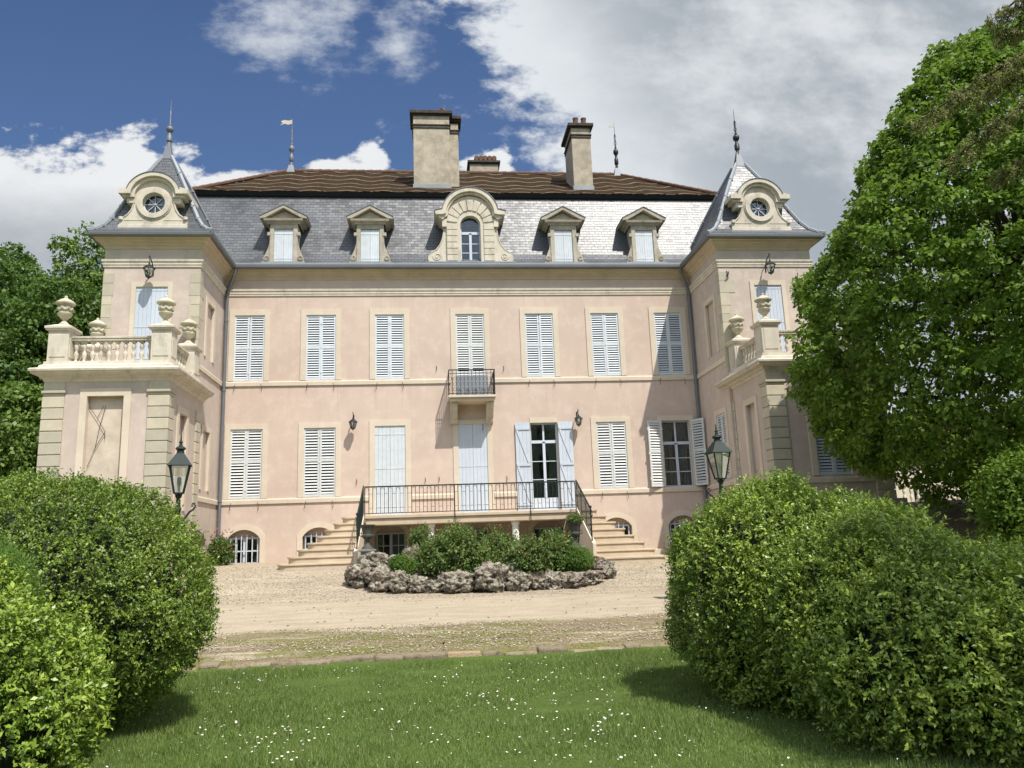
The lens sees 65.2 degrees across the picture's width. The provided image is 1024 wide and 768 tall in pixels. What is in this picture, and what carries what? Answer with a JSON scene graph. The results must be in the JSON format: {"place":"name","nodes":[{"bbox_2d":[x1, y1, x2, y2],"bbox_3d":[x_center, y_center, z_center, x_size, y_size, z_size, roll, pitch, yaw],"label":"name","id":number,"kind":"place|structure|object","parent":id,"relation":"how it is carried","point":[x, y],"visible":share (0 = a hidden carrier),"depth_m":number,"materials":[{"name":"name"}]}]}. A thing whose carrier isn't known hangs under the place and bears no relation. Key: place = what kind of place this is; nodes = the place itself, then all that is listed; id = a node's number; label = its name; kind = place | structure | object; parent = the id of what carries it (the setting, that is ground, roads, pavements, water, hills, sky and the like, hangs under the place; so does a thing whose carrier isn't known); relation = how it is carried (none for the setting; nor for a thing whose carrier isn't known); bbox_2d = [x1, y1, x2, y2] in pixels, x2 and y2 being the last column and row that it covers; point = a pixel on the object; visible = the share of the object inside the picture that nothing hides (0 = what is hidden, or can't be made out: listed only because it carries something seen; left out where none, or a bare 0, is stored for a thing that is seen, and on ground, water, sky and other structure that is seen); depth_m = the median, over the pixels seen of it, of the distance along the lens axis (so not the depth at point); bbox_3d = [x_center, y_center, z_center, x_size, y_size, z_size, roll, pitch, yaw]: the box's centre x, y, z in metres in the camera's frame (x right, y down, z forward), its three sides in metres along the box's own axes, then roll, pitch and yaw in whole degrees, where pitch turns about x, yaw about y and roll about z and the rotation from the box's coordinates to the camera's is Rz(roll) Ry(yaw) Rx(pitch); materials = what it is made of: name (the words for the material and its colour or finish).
{"place":"outdoors","nodes":[
{"label":"outdoors","id":0,"kind":"place"},
{"bbox_2d":[167,613,706,669],"bbox_3d":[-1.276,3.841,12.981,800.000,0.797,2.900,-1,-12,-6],"label":"gravel verge","id":1,"kind":"structure","parent":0,"point":[288,637],"depth_m":12.79,"materials":[{"name":"beige gravel"}]},
{"bbox_2d":[195,623,532,662],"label":"weeds","id":2,"kind":"object","parent":1,"relation":"on","point":[395,639],"visible":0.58,"depth_m":12.71,"materials":[{"name":"green plant"}]},
{"bbox_2d":[150,642,675,671],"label":"stone kerb","id":3,"kind":"structure","parent":1,"relation":"on","point":[399,657],"depth_m":11.45,"materials":[{"name":"beige stone"}]},
{"bbox_2d":[217,589,653,654],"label":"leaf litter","id":4,"kind":"object","parent":1,"relation":"on","point":[429,618],"visible":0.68,"depth_m":15.15,"materials":[{"name":"brown plant"}]},
{"bbox_2d":[181,561,698,660],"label":"pebbles","id":5,"kind":"object","parent":1,"relation":"on","point":[487,639],"visible":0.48,"depth_m":13.25,"materials":[{"name":"beige gravel"}]},
{"bbox_2d":[960,440,1023,546],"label":"shrub","id":6,"kind":"object","parent":1,"relation":"on","point":[1002,508],"visible":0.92,"depth_m":14.22,"materials":[{"name":"green plant"}]},
{"bbox_2d":[0,0,1023,413],"label":"sky","id":7,"kind":"structure","parent":0,"point":[88,88],"materials":[{"name":"blue"}]},
{"bbox_2d":[57,645,1023,767],"bbox_3d":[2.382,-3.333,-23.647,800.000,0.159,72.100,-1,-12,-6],"label":"lawn","id":8,"kind":"structure","parent":0,"point":[548,706],"depth_m":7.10,"materials":[{"name":"green plant"}]},
{"bbox_2d":[0,529,51,599],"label":"bush","id":9,"kind":"object","parent":8,"relation":"on","point":[16,562],"visible":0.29,"depth_m":6.39,"materials":[{"name":"green plant"}]},
{"bbox_2d":[0,553,120,767],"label":"bush","id":10,"kind":"object","parent":8,"relation":"on","point":[44,717],"visible":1,"depth_m":4.65,"materials":[{"name":"green plant"}]},
{"bbox_2d":[0,464,223,731],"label":"hedge","id":11,"kind":"object","parent":8,"relation":"on","point":[103,557],"visible":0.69,"depth_m":7.47,"materials":[{"name":"green plant"}]},
{"bbox_2d":[106,656,1015,767],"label":"daisies","id":12,"kind":"object","parent":8,"relation":"on","point":[468,729],"visible":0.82,"depth_m":7.14,"materials":[{"name":"white plant"}]},
{"bbox_2d":[655,465,1023,767],"bbox_3d":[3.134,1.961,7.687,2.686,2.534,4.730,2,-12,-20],"label":"hedge","id":13,"kind":"object","parent":8,"relation":"on","point":[785,588],"visible":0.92,"depth_m":6.69,"materials":[{"name":"green plant"}]},
{"bbox_2d":[756,482,983,543],"bbox_3d":[4.723,2.509,10.583,4.458,2.413,3.053,3,-12,-22],"label":"hedge","id":14,"kind":"object","parent":8,"relation":"on","point":[855,499],"depth_m":10.15,"materials":[{"name":"green plant"}]},
{"bbox_2d":[903,0,1023,191],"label":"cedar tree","id":15,"kind":"object","parent":8,"relation":"on","point":[1013,66],"visible":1,"depth_m":7.15,"materials":[{"name":"green plant"}]},
{"bbox_2d":[177,500,982,606],"bbox_3d":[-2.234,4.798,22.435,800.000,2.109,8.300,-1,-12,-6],"label":"forecourt","id":16,"kind":"structure","parent":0,"point":[957,516],"depth_m":20.00,"materials":[{"name":"beige gravel"}]},
{"bbox_2d":[204,519,236,565],"bbox_3d":[-8.868,4.904,24.326,1.038,1.584,0.945,-1,-12,-6],"label":"rose bush","id":17,"kind":"object","parent":16,"relation":"on","point":[222,546],"visible":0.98,"depth_m":24.19,"materials":[{"name":"green plant"}]},
{"bbox_2d":[344,559,372,588],"bbox_3d":[-3.781,4.775,20.069,0.870,0.768,0.759,-1,-12,-6],"label":"garden rock","id":18,"kind":"object","parent":16,"relation":"on","point":[355,575],"visible":0.74,"depth_m":19.80,"materials":[{"name":"grey stone"}]},
{"bbox_2d":[358,524,375,555],"bbox_3d":[-3.899,4.412,21.579,0.444,1.210,0.440,-1,-12,-6],"label":"garden urn","id":19,"kind":"object","parent":16,"relation":"on","point":[367,531],"visible":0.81,"depth_m":21.53,"materials":[{"name":"stone"}]},
{"bbox_2d":[357,551,388,568],"bbox_3d":[-3.618,4.734,20.953,0.895,0.706,0.896,-1,-12,-6],"label":"garden rock","id":20,"kind":"object","parent":16,"relation":"on","point":[373,559],"visible":0.44,"depth_m":20.71,"materials":[{"name":"grey stone"}]},
{"bbox_2d":[365,565,393,591],"bbox_3d":[-3.169,4.797,19.667,0.863,0.690,0.690,-1,-12,-6],"label":"garden rock","id":21,"kind":"object","parent":16,"relation":"on","point":[378,577],"visible":0.73,"depth_m":19.41,"materials":[{"name":"grey stone"}]},
{"bbox_2d":[387,570,410,593],"bbox_3d":[-2.685,4.837,19.435,0.726,0.633,0.629,-1,-12,-6],"label":"garden rock","id":22,"kind":"object","parent":16,"relation":"on","point":[397,582],"visible":0.78,"depth_m":19.24,"materials":[{"name":"grey stone"}]},
{"bbox_2d":[402,544,424,572],"bbox_3d":[-2.606,4.716,21.448,0.704,0.830,0.682,-1,-12,-6],"label":"garden rock","id":23,"kind":"object","parent":16,"relation":"on","point":[407,549],"visible":0.12,"depth_m":21.33,"materials":[{"name":"grey stone"}]},
{"bbox_2d":[407,575,427,593],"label":"garden rock","id":24,"kind":"object","parent":16,"relation":"on","point":[417,584],"visible":0.77,"depth_m":19.22,"materials":[{"name":"grey stone"}]},
{"bbox_2d":[404,521,434,546],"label":"rose bush","id":25,"kind":"object","parent":16,"relation":"on","point":[417,535],"visible":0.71,"depth_m":21.68,"materials":[{"name":"green plant"}]},
{"bbox_2d":[423,580,442,593],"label":"garden rock","id":26,"kind":"object","parent":16,"relation":"on","point":[432,586],"visible":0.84,"depth_m":19.19,"materials":[{"name":"grey stone"}]},
{"bbox_2d":[437,569,474,593],"bbox_3d":[-1.370,4.792,19.369,0.971,0.609,0.935,-1,-12,-6],"label":"garden rock","id":27,"kind":"object","parent":16,"relation":"on","point":[458,581],"visible":0.94,"depth_m":19.13,"materials":[{"name":"grey stone"}]},
{"bbox_2d":[277,480,664,569],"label":"terrace staircase","id":28,"kind":"structure","parent":16,"relation":"on","point":[339,545],"depth_m":24.08,"materials":[{"name":"stone"}]},
{"bbox_2d":[419,569,543,580],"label":"soil","id":29,"kind":"structure","parent":16,"relation":"on","point":[538,573],"depth_m":20.26,"materials":[{"name":"brown soil"}]},
{"bbox_2d":[387,552,421,574],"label":"ground plant","id":30,"kind":"object","parent":29,"relation":"on","point":[398,561],"visible":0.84,"depth_m":20.04,"materials":[{"name":"green plant"}]},
{"bbox_2d":[402,518,494,577],"bbox_3d":[-1.637,4.434,20.555,2.403,1.961,2.015,-1,-12,-6],"label":"rose bush","id":31,"kind":"object","parent":29,"relation":"on","point":[447,552],"visible":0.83,"depth_m":20.23,"materials":[{"name":"green plant"}]},
{"bbox_2d":[461,539,505,572],"bbox_3d":[-0.735,4.623,20.463,1.216,1.273,1.072,-8,-13,28],"label":"rose bush","id":32,"kind":"object","parent":29,"relation":"on","point":[489,557],"visible":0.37,"depth_m":20.32,"materials":[{"name":"green plant"}]},
{"bbox_2d":[478,524,523,562],"bbox_3d":[-0.360,4.566,21.541,1.686,1.617,1.453,-13,-15,42],"label":"rose bush","id":33,"kind":"object","parent":29,"relation":"on","point":[496,539],"visible":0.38,"depth_m":21.30,"materials":[{"name":"green plant"}]},
{"bbox_2d":[503,561,523,572],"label":"garden rock","id":34,"kind":"object","parent":29,"relation":"on","point":[510,565],"visible":0.3,"depth_m":20.32,"materials":[{"name":"grey stone"}]},
{"bbox_2d":[488,531,559,575],"bbox_3d":[0.303,4.554,20.726,1.948,1.506,1.529,-9,-13,30],"label":"rose bush","id":35,"kind":"object","parent":29,"relation":"on","point":[522,557],"visible":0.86,"depth_m":20.45,"materials":[{"name":"green plant"}]},
{"bbox_2d":[527,526,579,571],"bbox_3d":[1.177,4.547,21.048,1.592,1.611,1.434,-1,-12,-6],"label":"rose bush","id":36,"kind":"object","parent":29,"relation":"on","point":[560,543],"visible":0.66,"depth_m":20.74,"materials":[{"name":"green plant"}]},
{"bbox_2d":[554,545,597,571],"bbox_3d":[1.650,4.617,20.815,1.223,0.925,1.080,-1,-12,-6],"label":"ground plant","id":37,"kind":"object","parent":29,"relation":"on","point":[580,559],"visible":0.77,"depth_m":20.58,"materials":[{"name":"green plant"}]},
{"bbox_2d":[473,561,511,592],"bbox_3d":[-0.461,4.732,19.496,1.016,0.850,0.903,-1,-12,-6],"label":"garden rock","id":38,"kind":"object","parent":16,"relation":"on","point":[490,576],"visible":0.9,"depth_m":19.20,"materials":[{"name":"grey stone"}]},
{"bbox_2d":[505,571,532,591],"bbox_3d":[0.192,4.843,19.564,0.704,0.540,0.651,-3,-12,6],"label":"garden rock","id":39,"kind":"object","parent":16,"relation":"on","point":[518,581],"visible":0.96,"depth_m":19.34,"materials":[{"name":"grey stone"}]},
{"bbox_2d":[529,576,545,589],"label":"garden rock","id":40,"kind":"object","parent":16,"relation":"on","point":[537,583],"visible":0.78,"depth_m":19.48,"materials":[{"name":"grey stone"}]},
{"bbox_2d":[543,569,563,589],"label":"garden rock","id":41,"kind":"object","parent":16,"relation":"on","point":[553,580],"visible":0.91,"depth_m":19.55,"materials":[{"name":"grey stone"}]},
{"bbox_2d":[561,571,588,588],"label":"garden rock","id":42,"kind":"object","parent":16,"relation":"on","point":[571,579],"visible":0.76,"depth_m":19.72,"materials":[{"name":"grey stone"}]},
{"bbox_2d":[567,522,584,549],"bbox_3d":[1.758,4.450,22.135,0.444,1.210,0.440,-1,-12,-6],"label":"garden urn","id":43,"kind":"object","parent":16,"relation":"on","point":[574,528],"visible":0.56,"depth_m":22.09,"materials":[{"name":"stone"}]},
{"bbox_2d":[564,512,584,542],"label":"potted plant","id":44,"kind":"object","parent":43,"relation":"in","point":[575,517],"visible":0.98,"depth_m":22.18,"materials":[{"name":"green plant"}]},
{"bbox_2d":[578,570,605,585],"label":"garden rock","id":45,"kind":"object","parent":16,"relation":"on","point":[595,576],"visible":0.74,"depth_m":20.12,"materials":[{"name":"grey stone"}]},
{"bbox_2d":[591,555,606,568],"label":"garden rock","id":46,"kind":"object","parent":16,"relation":"on","point":[600,559],"visible":0.3,"depth_m":21.42,"materials":[{"name":"grey stone"}]},
{"bbox_2d":[591,561,617,578],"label":"garden rock","id":47,"kind":"object","parent":16,"relation":"on","point":[608,569],"visible":0.72,"depth_m":20.71,"materials":[{"name":"grey stone"}]},
{"bbox_2d":[195,520,998,633],"bbox_3d":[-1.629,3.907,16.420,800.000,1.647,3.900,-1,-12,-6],"label":"gravel path","id":48,"kind":"structure","parent":0,"point":[242,618],"depth_m":16.12,"materials":[{"name":"beige gravel"}]},
{"bbox_2d":[164,434,195,617],"bbox_3d":[-6.370,2.751,15.213,0.649,3.622,0.439,2,-12,-20],"label":"lamp post","id":49,"kind":"object","parent":48,"relation":"on","point":[179,459],"visible":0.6,"depth_m":15.33,"materials":[{"name":"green metal"}]},
{"bbox_2d":[704,424,732,527],"bbox_3d":[4.307,2.607,16.307,0.649,3.634,0.439,0,-12,-11],"label":"lamp post","id":50,"kind":"object","parent":48,"relation":"on","point":[717,446],"visible":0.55,"depth_m":16.45,"materials":[{"name":"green metal"}]},
{"bbox_2d":[784,10,1023,513],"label":"tree","id":51,"kind":"object","parent":48,"relation":"on","point":[971,266],"visible":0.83,"depth_m":17.64,"materials":[{"name":"green plant"}]},
{"bbox_3d":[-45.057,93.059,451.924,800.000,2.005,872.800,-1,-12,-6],"label":"ground","id":52,"kind":"structure","parent":0,"visible":0},
{"bbox_2d":[0,245,30,344],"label":"tree","id":53,"kind":"object","parent":52,"relation":"on","point":[12,277],"visible":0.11,"depth_m":36.45,"materials":[{"name":"green plant"}]},
{"bbox_2d":[0,379,43,506],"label":"tree","id":54,"kind":"object","parent":52,"relation":"on","point":[19,431],"visible":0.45,"depth_m":27.62,"materials":[{"name":"green plant"}]},
{"bbox_2d":[0,241,49,331],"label":"tree","id":55,"kind":"object","parent":52,"relation":"on","point":[28,265],"visible":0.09,"depth_m":39.22,"materials":[{"name":"green plant"}]},
{"bbox_2d":[0,290,56,411],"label":"tree","id":56,"kind":"object","parent":52,"relation":"on","point":[9,366],"visible":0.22,"depth_m":31.10,"materials":[{"name":"green plant"}]},
{"bbox_2d":[0,269,101,385],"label":"tree","id":57,"kind":"object","parent":52,"relation":"on","point":[69,285],"visible":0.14,"depth_m":32.38,"materials":[{"name":"green plant"}]},
{"bbox_2d":[23,220,104,328],"bbox_3d":[-18.790,0.153,35.233,5.267,15.223,4.968,7,-15,-38],"label":"tree","id":58,"kind":"object","parent":52,"relation":"on","point":[93,276],"visible":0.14,"depth_m":35.48,"materials":[{"name":"green plant"}]},
{"bbox_2d":[27,100,907,573],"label":"country house","id":59,"kind":"structure","parent":52,"relation":"on","point":[435,316],"depth_m":27.27,"materials":[{"name":"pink paint"}]},
{"bbox_2d":[55,296,75,324],"bbox_3d":[-12.005,-1.961,21.496,0.500,0.840,0.500,-1,-12,-6],"label":"stone urn","id":60,"kind":"object","parent":59,"relation":"on","point":[65,306],"visible":0.95,"depth_m":21.37,"materials":[{"name":"beige stone"}]},
{"bbox_2d":[88,318,106,343],"bbox_3d":[-12.209,-1.537,23.543,0.500,0.840,0.500,8,-15,-39],"label":"stone urn","id":61,"kind":"object","parent":59,"relation":"on","point":[97,326],"visible":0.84,"depth_m":23.41,"materials":[{"name":"beige stone"}]},
{"bbox_2d":[143,256,154,279],"bbox_3d":[-10.921,-3.472,24.062,0.346,0.760,0.531,4,-13,-28],"label":"wall lantern","id":62,"kind":"object","parent":59,"relation":"attached to","point":[147,268],"depth_m":23.94,"materials":[{"name":"black metal"}]},
{"bbox_2d":[157,295,175,323],"bbox_3d":[-9.409,-2.002,21.764,0.500,0.840,0.500,3,-12,-23],"label":"stone urn","id":63,"kind":"object","parent":59,"relation":"on","point":[166,307],"visible":0.95,"depth_m":21.63,"materials":[{"name":"beige stone"}]},
{"bbox_2d":[180,317,197,343],"bbox_3d":[-9.613,-1.577,23.810,0.500,0.840,0.500,-9,-14,32],"label":"stone urn","id":64,"kind":"object","parent":59,"relation":"on","point":[189,325],"visible":0.96,"depth_m":23.68,"materials":[{"name":"beige stone"}]},
{"bbox_2d":[223,524,265,562],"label":"basement window","id":65,"kind":"structure","parent":59,"relation":"in","point":[249,549],"depth_m":25.88,"materials":[{"name":"beige stone"}]},
{"bbox_2d":[222,423,268,509],"bbox_3d":[-8.765,2.381,26.426,1.400,3.562,0.326,-1,-12,-6],"label":"window","id":66,"kind":"structure","parent":59,"relation":"in","point":[245,468],"depth_m":26.34,"materials":[{"name":"white wood"}]},
{"bbox_2d":[227,309,270,390],"bbox_3d":[-8.906,-1.467,27.210,1.360,3.562,0.326,-1,-12,-6],"label":"window","id":67,"kind":"structure","parent":59,"relation":"in","point":[249,329],"depth_m":27.13,"materials":[{"name":"white wood"}]},
{"bbox_2d":[297,522,333,556],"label":"basement window","id":68,"kind":"structure","parent":59,"relation":"in","point":[311,538],"depth_m":26.09,"materials":[{"name":"beige stone"}]},
{"bbox_2d":[297,422,340,507],"bbox_3d":[-6.398,2.345,26.670,1.400,3.562,0.326,-1,-12,-6],"label":"window","id":69,"kind":"structure","parent":59,"relation":"in","point":[319,443],"depth_m":26.59,"materials":[{"name":"white wood"}]},
{"bbox_2d":[300,309,341,389],"bbox_3d":[-6.539,-1.504,27.453,1.360,3.562,0.326,-1,-12,-6],"label":"window","id":70,"kind":"structure","parent":59,"relation":"in","point":[320,351],"depth_m":27.37,"materials":[{"name":"white wood"}]},
{"bbox_2d":[349,414,356,429],"bbox_3d":[-5.323,1.255,26.664,0.291,0.638,0.446,4,-13,-28],"label":"wall lantern","id":71,"kind":"object","parent":59,"relation":"attached to","point":[354,422],"depth_m":26.55,"materials":[{"name":"black metal"}]},
{"bbox_2d":[370,308,409,388],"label":"window","id":72,"kind":"structure","parent":59,"relation":"in","point":[389,328],"depth_m":27.60,"materials":[{"name":"white wood"}]},
{"bbox_2d":[369,419,411,515],"bbox_3d":[-4.072,2.865,26.817,1.380,3.330,0.282,-1,-12,-6],"label":"door","id":73,"kind":"structure","parent":59,"relation":"in","point":[389,440],"depth_m":26.74,"materials":[{"name":"white wood"}]},
{"bbox_2d":[369,526,411,555],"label":"basement window","id":74,"kind":"structure","parent":59,"relation":"in","point":[390,543],"depth_m":26.43,"materials":[{"name":"beige stone"}]},
{"bbox_2d":[450,308,490,394],"bbox_3d":[-1.461,-1.394,27.959,1.360,3.940,0.282,-1,-12,-6],"label":"window","id":75,"kind":"structure","parent":59,"relation":"in","point":[470,335],"depth_m":27.90,"materials":[{"name":"white wood"}]},
{"bbox_2d":[453,419,494,512],"bbox_3d":[-1.307,2.837,27.098,1.340,3.300,0.282,-1,-12,-6],"label":"door","id":76,"kind":"structure","parent":59,"relation":"in","point":[472,445],"depth_m":27.01,"materials":[{"name":"white wood"}]},
{"bbox_2d":[457,523,495,549],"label":"basement window","id":77,"kind":"structure","parent":59,"relation":"in","point":[491,525],"depth_m":26.76,"materials":[{"name":"beige stone"}]},
{"bbox_2d":[519,308,560,386],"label":"window","id":78,"kind":"structure","parent":59,"relation":"in","point":[539,334],"depth_m":28.14,"materials":[{"name":"white wood"}]},
{"bbox_2d":[515,417,575,510],"bbox_3d":[1.121,2.739,27.329,1.974,3.210,0.363,-1,-12,-6],"label":"door","id":79,"kind":"structure","parent":59,"relation":"in","point":[542,435],"depth_m":27.31,"materials":[{"name":"white wood"}]},
{"bbox_2d":[527,521,568,549],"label":"basement window","id":80,"kind":"structure","parent":59,"relation":"in","point":[531,528],"depth_m":26.93,"materials":[{"name":"beige stone"}]},
{"bbox_2d":[574,410,582,425],"bbox_3d":[2.296,1.175,27.440,0.291,0.638,0.446,-5,-12,16],"label":"wall lantern","id":81,"kind":"object","parent":59,"relation":"attached to","point":[577,418],"depth_m":27.31,"materials":[{"name":"black metal"}]},
{"bbox_2d":[585,307,626,383],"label":"window","id":82,"kind":"structure","parent":59,"relation":"in","point":[606,356],"depth_m":28.38,"materials":[{"name":"white wood"}]},
{"bbox_2d":[590,416,634,498],"bbox_3d":[3.439,2.191,27.682,1.400,3.562,0.326,-1,-12,-6],"label":"window","id":83,"kind":"structure","parent":59,"relation":"in","point":[612,455],"depth_m":27.60,"materials":[{"name":"white wood"}]},
{"bbox_2d":[606,512,637,541],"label":"basement window","id":84,"kind":"structure","parent":59,"relation":"in","point":[631,521],"depth_m":27.12,"materials":[{"name":"beige stone"}]},
{"bbox_2d":[648,307,690,384],"bbox_3d":[5.596,-1.693,28.702,1.360,3.562,0.326,-1,-12,-6],"label":"window","id":85,"kind":"structure","parent":59,"relation":"in","point":[667,325],"depth_m":28.62,"materials":[{"name":"white wood"}]},
{"bbox_2d":[647,415,708,486],"bbox_3d":[5.702,2.312,27.785,1.959,2.480,0.734,-3,-12,4],"label":"window","id":86,"kind":"structure","parent":59,"relation":"in","point":[677,451],"depth_m":27.82,"materials":[{"name":"white wood"}]},
{"bbox_2d":[663,510,697,548],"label":"basement window","id":87,"kind":"structure","parent":59,"relation":"in","point":[668,527],"depth_m":27.32,"materials":[{"name":"beige stone"}]},
{"bbox_2d":[729,313,744,338],"bbox_3d":[7.186,-1.840,25.539,0.500,0.840,0.500,8,-15,-39],"label":"stone urn","id":88,"kind":"object","parent":59,"relation":"on","point":[737,324],"visible":0.97,"depth_m":25.41,"materials":[{"name":"beige stone"}]},
{"bbox_2d":[754,293,771,319],"bbox_3d":[7.390,-2.264,23.492,0.500,0.840,0.500,-1,-12,-6],"label":"stone urn","id":89,"kind":"object","parent":59,"relation":"on","point":[762,301],"visible":0.99,"depth_m":23.36,"materials":[{"name":"beige stone"}]},
{"bbox_2d":[765,253,775,274],"bbox_3d":[8.412,-3.872,26.072,0.346,0.760,0.531,-5,-12,16],"label":"wall lantern","id":90,"kind":"object","parent":59,"relation":"attached to","point":[770,263],"depth_m":25.96,"materials":[{"name":"black metal"}]},
{"bbox_2d":[898,483,960,501],"bbox_3d":[19.134,4.808,29.129,10.302,2.625,0.300,-1,-12,-6],"label":"garden balustrade","id":91,"kind":"object","parent":52,"relation":"on","point":[911,495],"visible":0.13,"depth_m":28.82,"materials":[{"name":"beige stone"}]},
{"bbox_2d":[885,412,1006,501],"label":"outbuilding","id":92,"kind":"structure","parent":52,"relation":"on","point":[900,494],"depth_m":34.74,"materials":[{"name":"beige stone"}]},
{"bbox_2d":[912,489,923,501],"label":"window","id":93,"kind":"structure","parent":92,"relation":"in","point":[914,493],"depth_m":34.77,"materials":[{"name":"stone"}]}
]}

